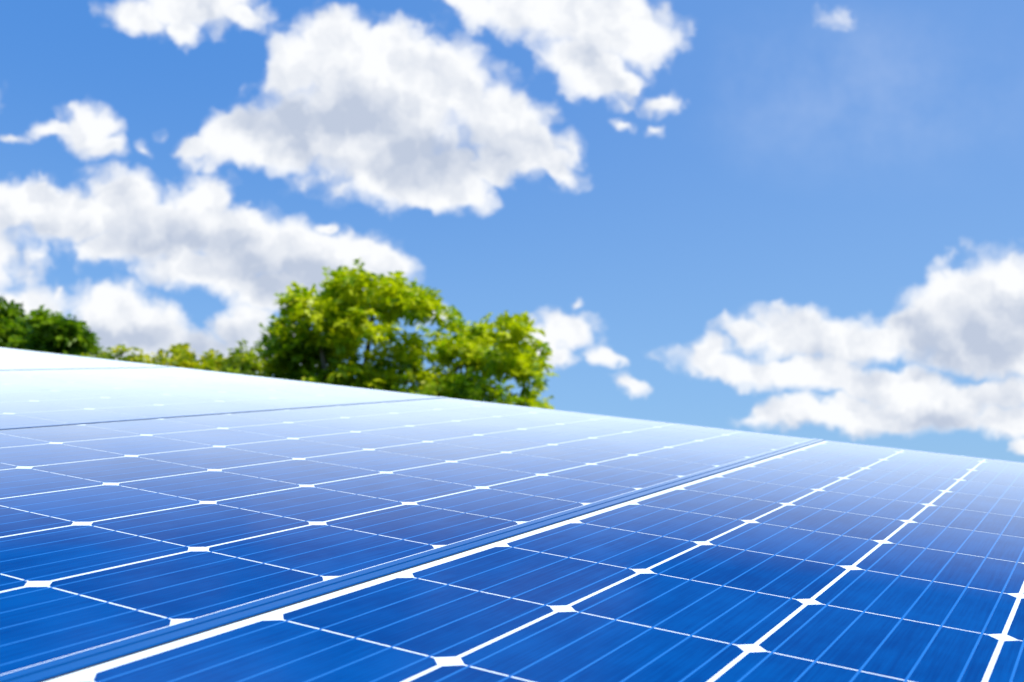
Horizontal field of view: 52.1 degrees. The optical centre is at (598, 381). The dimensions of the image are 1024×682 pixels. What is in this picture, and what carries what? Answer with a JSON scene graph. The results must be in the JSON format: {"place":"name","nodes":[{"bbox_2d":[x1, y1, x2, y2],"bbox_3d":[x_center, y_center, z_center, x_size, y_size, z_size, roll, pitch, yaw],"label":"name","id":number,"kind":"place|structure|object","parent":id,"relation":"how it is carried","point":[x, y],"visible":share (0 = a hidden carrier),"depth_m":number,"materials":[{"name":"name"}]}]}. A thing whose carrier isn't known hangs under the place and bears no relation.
{"place":"outdoors","nodes":[
{"label":"outdoors","id":0,"kind":"place"},
{"bbox_2d":[0,0,1023,462],"label":"sky","id":1,"kind":"structure","parent":0,"point":[794,218],"materials":[{"name":"blue"}]},
{"label":"ground","id":2,"kind":"structure","parent":0,"visible":0},
{"bbox_2d":[0,297,27,347],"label":"broadleaf tree","id":3,"kind":"object","parent":2,"relation":"on","point":[10,313],"visible":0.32,"depth_m":16.88,"materials":[{"name":"green plant"}]},
{"bbox_2d":[4,305,103,356],"bbox_3d":[-8.442,1.611,15.986,1.481,5.499,2.627,5,-9,-37],"label":"broadleaf tree","id":4,"kind":"object","parent":2,"relation":"on","point":[48,332],"visible":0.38,"depth_m":15.89,"materials":[{"name":"green plant"}]},
{"bbox_2d":[81,344,130,360],"bbox_3d":[-6.098,1.757,13.032,0.851,4.489,1.648,3,-7,-20],"label":"leafy shrub","id":5,"kind":"object","parent":2,"relation":"on","point":[107,355],"visible":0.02,"depth_m":12.80,"materials":[{"name":"green plant"}]},
{"bbox_2d":[111,344,157,364],"bbox_3d":[-5.664,1.755,12.579,0.825,4.382,1.638,1,-7,-12],"label":"leafy shrub","id":6,"kind":"object","parent":2,"relation":"on","point":[138,358],"visible":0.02,"depth_m":12.56,"materials":[{"name":"green plant"}]},
{"bbox_2d":[140,349,170,365],"bbox_3d":[-5.674,1.821,13.157,0.967,4.393,1.924,5,-8,-33],"label":"leafy shrub","id":7,"kind":"object","parent":2,"relation":"on","point":[159,357],"visible":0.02,"depth_m":13.00,"materials":[{"name":"green plant"}]},
{"bbox_2d":[159,343,212,370],"bbox_3d":[-4.940,1.702,12.321,0.772,4.424,1.742,3,-7,-21],"label":"leafy shrub","id":8,"kind":"object","parent":2,"relation":"on","point":[182,356],"visible":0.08,"depth_m":12.20,"materials":[{"name":"green plant"}]},
{"bbox_2d":[199,349,232,371],"bbox_3d":[-4.792,1.776,12.878,0.835,4.414,1.315,2,-7,-19],"label":"leafy shrub","id":9,"kind":"object","parent":2,"relation":"on","point":[211,360],"visible":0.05,"depth_m":12.92,"materials":[{"name":"green plant"}]},
{"bbox_2d":[219,339,267,376],"bbox_3d":[-4.157,1.649,12.084,0.826,4.471,1.793,4,-8,-28],"label":"leafy shrub","id":10,"kind":"object","parent":2,"relation":"on","point":[239,359],"visible":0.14,"depth_m":12.16,"materials":[{"name":"green plant"}]},
{"bbox_2d":[253,257,559,409],"bbox_3d":[-2.667,1.224,13.865,4.310,5.749,2.422,0,-7,0],"label":"broadleaf tree","id":11,"kind":"object","parent":2,"relation":"on","point":[344,305],"visible":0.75,"depth_m":13.90,"materials":[{"name":"green plant"}]},
{"bbox_3d":[-1.376,1.445,1.881,5.068,2.756,1.631,6,4,26],"label":"rack","id":12,"kind":"object","parent":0,"visible":0},
{"bbox_2d":[0,347,169,369],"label":"solar panel","id":13,"kind":"object","parent":12,"relation":"on","point":[10,358],"visible":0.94,"depth_m":3.05,"materials":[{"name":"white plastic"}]},
{"bbox_2d":[0,366,441,427],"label":"solar panel","id":14,"kind":"object","parent":12,"relation":"on","point":[32,397],"visible":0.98,"depth_m":2.33,"materials":[{"name":"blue glass"}]},
{"bbox_2d":[0,397,817,681],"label":"solar panel","id":15,"kind":"object","parent":12,"relation":"on","point":[116,534],"visible":0.95,"depth_m":1.24,"materials":[{"name":"blue glass"}]},
{"bbox_2d":[8,439,1023,681],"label":"solar panel","id":16,"kind":"object","parent":12,"relation":"on","point":[820,560],"visible":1,"depth_m":0.88,"materials":[{"name":"blue glass"}]}
]}

